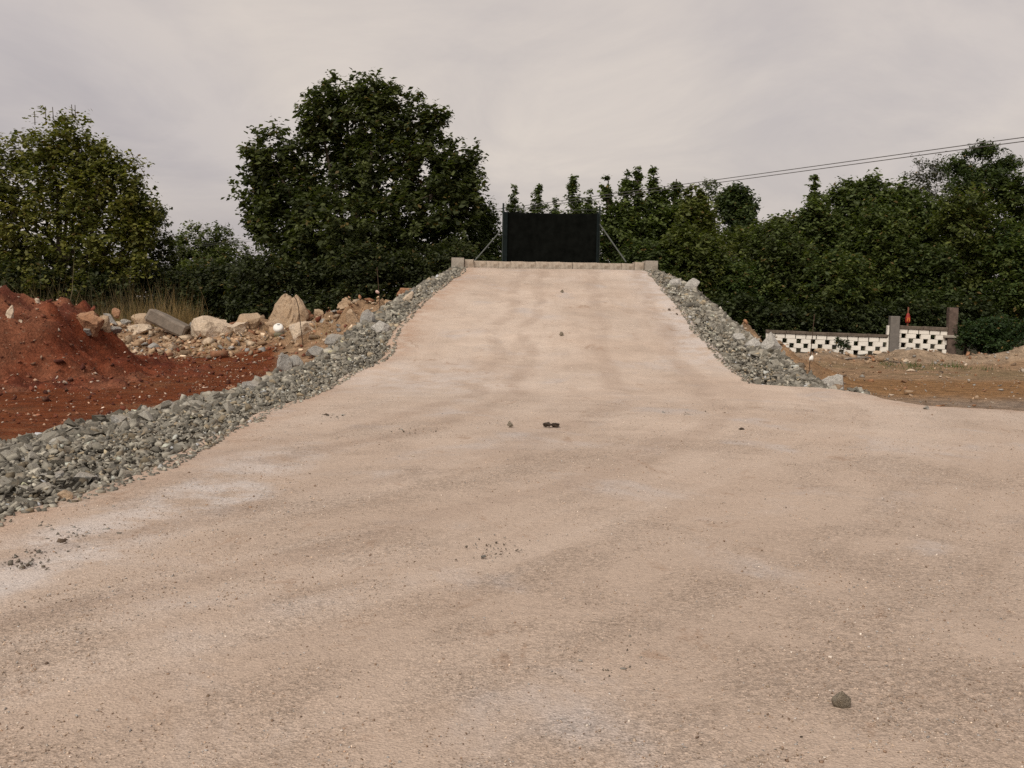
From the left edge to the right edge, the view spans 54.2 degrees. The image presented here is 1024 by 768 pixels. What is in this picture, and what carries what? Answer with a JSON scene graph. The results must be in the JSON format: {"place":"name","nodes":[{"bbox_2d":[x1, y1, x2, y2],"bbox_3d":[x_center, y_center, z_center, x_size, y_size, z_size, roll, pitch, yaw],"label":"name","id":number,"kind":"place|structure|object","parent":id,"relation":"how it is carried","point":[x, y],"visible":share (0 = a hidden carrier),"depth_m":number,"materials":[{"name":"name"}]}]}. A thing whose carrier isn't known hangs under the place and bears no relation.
{"place":"outdoors","nodes":[
{"label":"outdoors","id":0,"kind":"place"},
{"bbox_2d":[0,267,1023,767],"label":"gravel road","id":1,"kind":"structure","parent":0,"point":[478,351],"depth_m":5.90,"materials":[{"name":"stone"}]},
{"bbox_2d":[831,691,850,707],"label":"stone","id":2,"kind":"object","parent":1,"relation":"on","point":[841,699],"visible":1,"depth_m":3.96,"materials":[{"name":"stone"}]},
{"bbox_2d":[0,296,1023,440],"bbox_3d":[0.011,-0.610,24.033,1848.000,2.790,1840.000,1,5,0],"label":"ground","id":3,"kind":"structure","parent":0,"point":[959,396],"depth_m":26.51,"materials":[{"name":"soil"}]},
{"bbox_2d":[0,256,75,305],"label":"shrub","id":4,"kind":"object","parent":3,"relation":"on","point":[9,276],"visible":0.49,"depth_m":42.14,"materials":[{"name":"green plant"}]},
{"bbox_2d":[0,104,165,300],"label":"leafy tree","id":5,"kind":"object","parent":3,"relation":"on","point":[132,229],"visible":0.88,"depth_m":42.99,"materials":[{"name":"green plant"}]},
{"bbox_2d":[54,265,141,315],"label":"shrub","id":6,"kind":"object","parent":3,"relation":"on","point":[97,283],"visible":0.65,"depth_m":42.69,"materials":[{"name":"green plant"}]},
{"bbox_2d":[1,246,203,320],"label":"dead weeds","id":7,"kind":"object","parent":3,"relation":"on","point":[133,305],"visible":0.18,"depth_m":40.65,"materials":[{"name":"brown plant"}]},
{"bbox_2d":[4,269,223,326],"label":"dry grass","id":8,"kind":"structure","parent":3,"relation":"on","point":[178,316],"depth_m":38.38,"materials":[{"name":"beige plant"}]},
{"bbox_2d":[0,285,230,392],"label":"soil heap","id":9,"kind":"object","parent":3,"relation":"on","point":[97,353],"visible":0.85,"depth_m":23.16,"materials":[{"name":"brown soil"}]},
{"bbox_2d":[6,305,13,318],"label":"boulder","id":10,"kind":"object","parent":9,"relation":"on","point":[10,312],"visible":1,"depth_m":22.74,"materials":[{"name":"stone"}]},
{"bbox_2d":[76,311,103,336],"bbox_3d":[-10.459,-1.459,24.829,0.721,0.727,0.585,4,5,29],"label":"boulder","id":11,"kind":"object","parent":9,"relation":"on","point":[92,321],"visible":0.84,"depth_m":24.68,"materials":[{"name":"brown stone"}]},
{"bbox_2d":[100,315,110,332],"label":"boulder","id":12,"kind":"object","parent":9,"relation":"on","point":[106,327],"visible":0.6,"depth_m":25.38,"materials":[{"name":"beige stone"}]},
{"bbox_2d":[110,326,121,332],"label":"boulder","id":13,"kind":"object","parent":9,"relation":"on","point":[115,329],"visible":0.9,"depth_m":25.55,"materials":[{"name":"grey stone"}]},
{"bbox_2d":[127,324,151,333],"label":"boulder","id":14,"kind":"object","parent":3,"relation":"on","point":[141,328],"visible":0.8,"depth_m":35.31,"materials":[{"name":"stone"}]},
{"bbox_2d":[131,313,151,325],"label":"boulder","id":15,"kind":"object","parent":3,"relation":"on","point":[139,318],"visible":0.59,"depth_m":36.55,"materials":[{"name":"beige stone"}]},
{"bbox_2d":[119,200,187,291],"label":"leafy tree","id":16,"kind":"object","parent":3,"relation":"on","point":[162,244],"visible":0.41,"depth_m":46.50,"materials":[{"name":"green plant"}]},
{"bbox_2d":[133,263,202,321],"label":"shrub","id":17,"kind":"object","parent":3,"relation":"on","point":[167,278],"visible":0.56,"depth_m":44.10,"materials":[{"name":"green plant"}]},
{"bbox_2d":[0,285,374,424],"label":"soil clods","id":18,"kind":"object","parent":3,"relation":"on","point":[82,367],"visible":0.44,"depth_m":22.51,"materials":[{"name":"brown soil"}]},
{"bbox_2d":[162,220,255,298],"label":"leafy tree","id":19,"kind":"object","parent":3,"relation":"on","point":[206,253],"visible":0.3,"depth_m":112.41,"materials":[{"name":"green plant"}]},
{"bbox_2d":[174,256,246,322],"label":"shrub","id":20,"kind":"object","parent":3,"relation":"on","point":[211,285],"visible":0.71,"depth_m":44.07,"materials":[{"name":"green plant"}]},
{"bbox_2d":[191,316,230,337],"bbox_3d":[-10.575,-1.898,35.215,1.392,1.023,1.273,-2,6,-33],"label":"boulder","id":21,"kind":"object","parent":3,"relation":"on","point":[207,326],"visible":0.58,"depth_m":34.75,"materials":[{"name":"stone"}]},
{"bbox_2d":[0,266,466,526],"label":"stone bank","id":22,"kind":"structure","parent":3,"relation":"on","point":[107,451],"depth_m":12.77,"materials":[{"name":"stone"}]},
{"bbox_2d":[54,470,63,479],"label":"boulder","id":23,"kind":"object","parent":22,"relation":"on","point":[58,474],"visible":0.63,"depth_m":9.11,"materials":[{"name":"grey stone"}]},
{"bbox_2d":[57,490,73,499],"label":"boulder","id":24,"kind":"object","parent":22,"relation":"on","point":[66,494],"visible":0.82,"depth_m":7.73,"materials":[{"name":"beige stone"}]},
{"bbox_2d":[72,472,99,482],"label":"boulder","id":25,"kind":"object","parent":22,"relation":"on","point":[79,475],"visible":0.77,"depth_m":8.98,"materials":[{"name":"grey stone"}]},
{"bbox_2d":[110,415,130,422],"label":"boulder","id":26,"kind":"object","parent":22,"relation":"on","point":[116,418],"visible":0.45,"depth_m":13.75,"materials":[{"name":"grey stone"}]},
{"bbox_2d":[242,381,258,388],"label":"boulder","id":27,"kind":"object","parent":22,"relation":"on","point":[250,384],"visible":0.8,"depth_m":18.51,"materials":[{"name":"grey stone"}]},
{"bbox_2d":[360,309,375,322],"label":"boulder","id":28,"kind":"object","parent":22,"relation":"on","point":[367,315],"visible":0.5,"depth_m":25.83,"materials":[{"name":"grey stone"}]},
{"bbox_2d":[371,321,390,332],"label":"boulder","id":29,"kind":"object","parent":22,"relation":"on","point":[380,326],"visible":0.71,"depth_m":24.62,"materials":[{"name":"grey stone"}]},
{"bbox_2d":[403,291,413,301],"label":"boulder","id":30,"kind":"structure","parent":22,"relation":"on","point":[408,296],"depth_m":29.16,"materials":[{"name":"stone"}]},
{"bbox_2d":[227,322,247,333],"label":"boulder","id":31,"kind":"object","parent":3,"relation":"on","point":[236,327],"visible":0.85,"depth_m":34.55,"materials":[{"name":"stone"}]},
{"bbox_2d":[235,313,260,327],"bbox_3d":[-9.278,-2.122,35.117,0.861,0.761,0.619,-2,6,-34],"label":"boulder","id":32,"kind":"object","parent":3,"relation":"on","point":[252,319],"visible":0.69,"depth_m":34.98,"materials":[{"name":"beige stone"}]},
{"bbox_2d":[110,295,390,361],"bbox_3d":[-10.207,-2.029,34.010,14.684,2.199,9.086,1,5,0],"label":"rubble","id":33,"kind":"object","parent":3,"relation":"on","point":[170,345],"visible":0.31,"depth_m":33.53,"materials":[{"name":"beige stone"}]},
{"bbox_2d":[112,308,119,318],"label":"boulder","id":34,"kind":"object","parent":33,"relation":"on","point":[115,312],"visible":1,"depth_m":35.54,"materials":[{"name":"stone"}]},
{"bbox_2d":[145,309,190,335],"bbox_3d":[-12.031,-2.130,34.966,1.446,0.496,0.841,27,1,-9],"label":"stone slab","id":35,"kind":"object","parent":33,"relation":"on","point":[166,322],"depth_m":34.60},
{"bbox_2d":[182,313,334,356],"bbox_3d":[-8.148,-1.927,33.316,6.043,2.049,3.268,2,5,17],"label":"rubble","id":36,"kind":"object","parent":3,"relation":"on","point":[267,337],"visible":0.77,"depth_m":33.04,"materials":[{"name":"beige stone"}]},
{"bbox_2d":[217,247,310,318],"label":"shrub","id":37,"kind":"object","parent":3,"relation":"on","point":[261,284],"visible":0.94,"depth_m":42.87,"materials":[{"name":"green plant"}]},
{"bbox_2d":[264,318,285,331],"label":"boulder","id":38,"kind":"object","parent":3,"relation":"on","point":[271,323],"visible":0.52,"depth_m":33.71,"materials":[{"name":"beige stone"}]},
{"bbox_2d":[273,323,283,336],"bbox_3d":[-7.752,-1.791,33.249,0.354,0.461,0.460,1,5,0],"label":"plastic drum","id":39,"kind":"object","parent":3,"relation":"on","point":[278,328],"visible":0.9,"depth_m":33.08,"materials":[{"name":"plastic"}]},
{"bbox_2d":[277,352,291,370],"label":"boulder","id":40,"kind":"object","parent":3,"relation":"on","point":[284,362],"visible":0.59,"depth_m":26.97,"materials":[{"name":"grey stone"}]},
{"bbox_2d":[268,294,308,328],"bbox_3d":[-7.741,-2.244,34.447,1.072,1.736,1.769,-2,6,-35],"label":"boulder","id":41,"kind":"object","parent":3,"relation":"on","point":[285,308],"visible":0.56,"depth_m":34.02,"materials":[{"name":"beige stone"}]},
{"bbox_2d":[289,355,302,366],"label":"boulder","id":42,"kind":"object","parent":3,"relation":"on","point":[296,360],"visible":0.52,"depth_m":27.21,"materials":[{"name":"grey stone"}]},
{"bbox_2d":[289,321,315,341],"bbox_3d":[-6.856,-1.702,33.037,0.902,0.756,0.816,3,5,24],"label":"boulder","id":43,"kind":"object","parent":3,"relation":"on","point":[295,328],"visible":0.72,"depth_m":32.76,"materials":[{"name":"stone"}]},
{"bbox_2d":[267,248,352,314],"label":"shrub","id":44,"kind":"object","parent":3,"relation":"on","point":[318,277],"visible":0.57,"depth_m":43.04,"materials":[{"name":"green plant"}]},
{"bbox_2d":[305,345,323,356],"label":"boulder","id":45,"kind":"object","parent":3,"relation":"on","point":[312,351],"visible":0.45,"depth_m":28.71,"materials":[{"name":"grey stone"}]},
{"bbox_2d":[324,334,343,344],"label":"boulder","id":46,"kind":"object","parent":3,"relation":"on","point":[331,338],"visible":0.59,"depth_m":29.30,"materials":[{"name":"grey stone"}]},
{"bbox_2d":[337,298,350,309],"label":"boulder","id":47,"kind":"object","parent":3,"relation":"on","point":[342,304],"visible":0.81,"depth_m":32.93,"materials":[{"name":"beige stone"}]},
{"bbox_2d":[346,309,359,325],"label":"boulder","id":48,"kind":"object","parent":3,"relation":"on","point":[352,317],"visible":0.53,"depth_m":32.07,"materials":[{"name":"beige stone"}]},
{"bbox_2d":[220,67,495,302],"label":"broadleaf tree","id":49,"kind":"object","parent":3,"relation":"on","point":[310,203],"visible":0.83,"depth_m":44.69,"materials":[{"name":"green plant"}]},
{"bbox_2d":[320,234,404,309],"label":"shrub","id":50,"kind":"object","parent":3,"relation":"on","point":[360,276],"visible":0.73,"depth_m":42.10,"materials":[{"name":"green plant"}]},
{"bbox_2d":[381,243,441,300],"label":"shrub","id":51,"kind":"object","parent":3,"relation":"on","point":[411,271],"visible":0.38,"depth_m":42.98,"materials":[{"name":"green plant"}]},
{"bbox_2d":[421,236,483,281],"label":"shrub","id":52,"kind":"object","parent":3,"relation":"on","point":[441,257],"visible":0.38,"depth_m":42.38,"materials":[{"name":"green plant"}]},
{"bbox_2d":[2,302,948,737],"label":"stone litter","id":53,"kind":"object","parent":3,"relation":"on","point":[30,562],"visible":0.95,"depth_m":6.24,"materials":[{"name":"grey stone"}]},
{"bbox_2d":[457,196,501,260],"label":"leafy tree","id":54,"kind":"object","parent":3,"relation":"on","point":[486,234],"visible":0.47,"depth_m":46.79,"materials":[{"name":"green plant"}]},
{"bbox_2d":[501,183,526,258],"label":"young tree","id":55,"kind":"object","parent":3,"relation":"on","point":[513,201],"visible":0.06,"depth_m":47.40,"materials":[{"name":"green plant"}]},
{"bbox_2d":[7,212,1022,346],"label":"woodland","id":56,"kind":"object","parent":3,"relation":"on","point":[791,345],"depth_m":65.38,"materials":[{"name":"green plant"}]},
{"bbox_2d":[527,183,550,213],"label":"young tree","id":57,"kind":"object","parent":3,"relation":"on","point":[538,190],"visible":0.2,"depth_m":48.05,"materials":[{"name":"green plant"}]},
{"bbox_2d":[451,257,657,270],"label":"kerb wall","id":58,"kind":"structure","parent":3,"relation":"on","point":[643,265],"depth_m":37.87,"materials":[{"name":"concrete"}]},
{"bbox_2d":[474,203,626,262],"bbox_3d":[1.464,-5.428,38.282,5.845,2.920,0.362,1,5,0],"label":"net screen","id":59,"kind":"object","parent":58,"relation":"attached to","point":[548,237],"visible":0.94,"depth_m":38.36,"materials":[{"name":"black fabric"}]},
{"bbox_2d":[549,197,561,213],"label":"young tree","id":60,"kind":"object","parent":3,"relation":"on","point":[554,209],"visible":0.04,"depth_m":48.80,"materials":[{"name":"green plant"}]},
{"bbox_2d":[559,174,585,213],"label":"young tree","id":61,"kind":"object","parent":3,"relation":"on","point":[575,207],"visible":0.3,"depth_m":47.32,"materials":[{"name":"green plant"}]},
{"bbox_2d":[581,188,609,262],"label":"young tree","id":62,"kind":"object","parent":3,"relation":"on","point":[589,208],"visible":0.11,"depth_m":48.08,"materials":[{"name":"green plant"}]},
{"bbox_2d":[592,166,660,262],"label":"belt tree","id":63,"kind":"object","parent":3,"relation":"on","point":[621,222],"visible":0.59,"depth_m":48.15,"materials":[{"name":"green plant"}]},
{"bbox_2d":[612,236,682,277],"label":"bushy tree","id":64,"kind":"object","parent":3,"relation":"on","point":[635,252],"visible":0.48,"depth_m":45.94,"materials":[{"name":"green plant"}]},
{"bbox_2d":[641,165,684,244],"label":"belt tree","id":65,"kind":"object","parent":3,"relation":"on","point":[660,212],"visible":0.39,"depth_m":49.13,"materials":[{"name":"green plant"}]},
{"bbox_2d":[656,211,733,298],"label":"bushy tree","id":66,"kind":"object","parent":3,"relation":"on","point":[694,250],"visible":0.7,"depth_m":45.77,"materials":[{"name":"green plant"}]},
{"bbox_2d":[660,183,741,298],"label":"belt tree","id":67,"kind":"object","parent":3,"relation":"on","point":[695,207],"visible":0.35,"depth_m":47.55,"materials":[{"name":"green plant"}]},
{"bbox_2d":[699,177,721,218],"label":"belt tree","id":68,"kind":"object","parent":3,"relation":"on","point":[708,186],"visible":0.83,"depth_m":50.33,"materials":[{"name":"green plant"}]},
{"bbox_2d":[710,181,760,243],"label":"round tree","id":69,"kind":"object","parent":3,"relation":"on","point":[737,206],"visible":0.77,"depth_m":54.91,"materials":[{"name":"green plant"}]},
{"bbox_2d":[709,288,768,335],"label":"undergrowth shrub","id":70,"kind":"object","parent":3,"relation":"on","point":[741,311],"visible":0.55,"depth_m":44.72,"materials":[{"name":"green plant"}]},
{"bbox_2d":[703,251,789,311],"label":"bushy tree","id":71,"kind":"object","parent":3,"relation":"on","point":[747,279],"visible":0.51,"depth_m":45.87,"materials":[{"name":"green plant"}]},
{"bbox_2d":[642,268,870,394],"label":"stone bank","id":72,"kind":"structure","parent":3,"relation":"on","point":[717,327],"depth_m":23.43,"materials":[{"name":"stone"}]},
{"bbox_2d":[669,279,680,284],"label":"boulder","id":73,"kind":"object","parent":72,"relation":"on","point":[674,281],"visible":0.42,"depth_m":33.40,"materials":[{"name":"grey stone"}]},
{"bbox_2d":[683,278,699,288],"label":"boulder","id":74,"kind":"object","parent":72,"relation":"on","point":[692,283],"visible":0.66,"depth_m":32.43,"materials":[{"name":"grey stone"}]},
{"bbox_2d":[732,333,745,339],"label":"boulder","id":75,"kind":"object","parent":72,"relation":"on","point":[738,336],"visible":0.72,"depth_m":24.48,"materials":[{"name":"grey stone"}]},
{"bbox_2d":[744,338,760,346],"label":"boulder","id":76,"kind":"object","parent":72,"relation":"on","point":[754,342],"visible":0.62,"depth_m":23.75,"materials":[{"name":"grey stone"}]},
{"bbox_2d":[761,332,781,349],"bbox_3d":[6.130,-0.889,23.561,0.460,0.690,0.314,-3,6,-40],"label":"boulder","id":77,"kind":"object","parent":72,"relation":"on","point":[770,341],"visible":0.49,"depth_m":23.46,"materials":[{"name":"grey stone"}]},
{"bbox_2d":[717,209,800,271],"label":"belt tree","id":78,"kind":"object","parent":3,"relation":"on","point":[735,237],"visible":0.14,"depth_m":51.31,"materials":[{"name":"green plant"}]},
{"bbox_2d":[739,209,820,308],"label":"bushy tree","id":79,"kind":"object","parent":3,"relation":"on","point":[778,253],"visible":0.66,"depth_m":46.36,"materials":[{"name":"green plant"}]},
{"bbox_2d":[752,293,811,342],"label":"undergrowth shrub","id":80,"kind":"object","parent":3,"relation":"on","point":[778,317],"visible":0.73,"depth_m":44.64,"materials":[{"name":"green plant"}]},
{"bbox_2d":[809,314,814,370],"bbox_3d":[7.550,-0.930,25.204,0.111,1.667,0.070,1,5,0],"label":"survey rod","id":81,"kind":"object","parent":3,"relation":"on","point":[811,358],"visible":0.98,"depth_m":25.21,"materials":[{"name":"red plastic"}]},
{"bbox_2d":[789,173,855,350],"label":"belt tree","id":82,"kind":"object","parent":3,"relation":"on","point":[815,221],"visible":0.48,"depth_m":47.99,"materials":[{"name":"green plant"}]},
{"bbox_2d":[793,295,856,347],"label":"undergrowth shrub","id":83,"kind":"object","parent":3,"relation":"on","point":[824,322],"visible":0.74,"depth_m":44.40,"materials":[{"name":"green plant"}]},
{"bbox_2d":[776,239,885,350],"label":"bushy tree","id":84,"kind":"object","parent":3,"relation":"on","point":[851,283],"visible":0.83,"depth_m":45.05,"materials":[{"name":"green plant"}]},
{"bbox_2d":[822,374,843,389],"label":"boulder","id":85,"kind":"object","parent":3,"relation":"on","point":[833,379],"visible":0.31,"depth_m":23.23,"materials":[{"name":"grey stone"}]},
{"bbox_2d":[834,337,851,353],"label":"shrub","id":86,"kind":"object","parent":3,"relation":"on","point":[840,344],"visible":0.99,"depth_m":41.83,"materials":[{"name":"green plant"}]},
{"bbox_2d":[765,308,958,353],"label":"block wall","id":87,"kind":"structure","parent":3,"relation":"on","point":[892,338],"depth_m":42.40,"materials":[{"name":"concrete"}]},
{"bbox_2d":[830,295,895,350],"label":"undergrowth shrub","id":88,"kind":"object","parent":3,"relation":"on","point":[870,321],"visible":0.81,"depth_m":44.50,"materials":[{"name":"green plant"}]},
{"bbox_2d":[818,167,915,352],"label":"belt tree","id":89,"kind":"object","parent":3,"relation":"on","point":[847,195],"visible":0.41,"depth_m":48.38,"materials":[{"name":"green plant"}]},
{"bbox_2d":[839,190,926,352],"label":"bushy tree","id":90,"kind":"object","parent":3,"relation":"on","point":[879,235],"visible":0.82,"depth_m":46.18,"materials":[{"name":"green plant"}]},
{"bbox_2d":[743,319,1023,410],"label":"yard rubble","id":91,"kind":"object","parent":3,"relation":"on","point":[877,360],"visible":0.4,"depth_m":32.69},
{"bbox_2d":[851,175,963,346],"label":"belt tree","id":92,"kind":"object","parent":3,"relation":"on","point":[920,205],"visible":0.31,"depth_m":48.59,"materials":[{"name":"green plant"}]},
{"bbox_2d":[905,307,910,333],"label":"marker post","id":93,"kind":"object","parent":3,"relation":"on","point":[907,319],"visible":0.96,"depth_m":43.23,"materials":[{"name":"red plastic"}]},
{"bbox_2d":[881,292,958,345],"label":"undergrowth shrub","id":94,"kind":"object","parent":3,"relation":"on","point":[921,315],"visible":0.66,"depth_m":44.35,"materials":[{"name":"green plant"}]},
{"bbox_2d":[902,154,956,350],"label":"sparse tree","id":95,"kind":"object","parent":3,"relation":"on","point":[934,170],"visible":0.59,"depth_m":52.21,"materials":[{"name":"green plant"}]},
{"bbox_2d":[883,235,987,349],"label":"bushy tree","id":96,"kind":"object","parent":3,"relation":"on","point":[941,266],"visible":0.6,"depth_m":45.85,"materials":[{"name":"green plant"}]},
{"bbox_2d":[878,357,1010,370],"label":"sparse grass","id":97,"kind":"structure","parent":3,"relation":"on","point":[944,365],"depth_m":33.64,"materials":[{"name":"green plant"}]},
{"bbox_2d":[922,182,1006,353],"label":"bushy tree","id":98,"kind":"object","parent":3,"relation":"on","point":[962,223],"visible":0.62,"depth_m":46.38,"materials":[{"name":"green plant"}]},
{"bbox_2d":[926,137,1023,353],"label":"spreading tree","id":99,"kind":"object","parent":3,"relation":"on","point":[983,173],"visible":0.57,"depth_m":48.87,"materials":[{"name":"green plant"}]},
{"bbox_2d":[940,288,1010,353],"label":"undergrowth shrub","id":100,"kind":"object","parent":3,"relation":"on","point":[983,309],"visible":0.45,"depth_m":44.57,"materials":[{"name":"green plant"}]},
{"bbox_2d":[953,310,1023,353],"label":"bramble bush","id":101,"kind":"object","parent":3,"relation":"on","point":[992,335],"visible":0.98,"depth_m":41.16,"materials":[{"name":"green plant"}]},
{"bbox_2d":[970,211,1023,346],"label":"bushy tree","id":102,"kind":"object","parent":3,"relation":"on","point":[1009,257],"visible":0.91,"depth_m":45.80,"materials":[{"name":"green plant"}]},
{"bbox_2d":[991,165,1023,271],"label":"belt tree","id":103,"kind":"object","parent":3,"relation":"on","point":[1011,196],"visible":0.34,"depth_m":48.31,"materials":[{"name":"green plant"}]},
{"bbox_2d":[0,0,1023,301],"label":"sky","id":104,"kind":"structure","parent":0,"point":[551,91],"materials":[{"name":"grey"}]},
{"bbox_2d":[165,141,1023,249],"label":"power cable","id":105,"kind":"object","parent":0,"point":[764,176],"visible":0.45,"depth_m":33.57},
{"bbox_2d":[177,137,1023,246],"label":"power cable","id":106,"kind":"object","parent":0,"point":[759,173],"visible":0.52,"depth_m":33.45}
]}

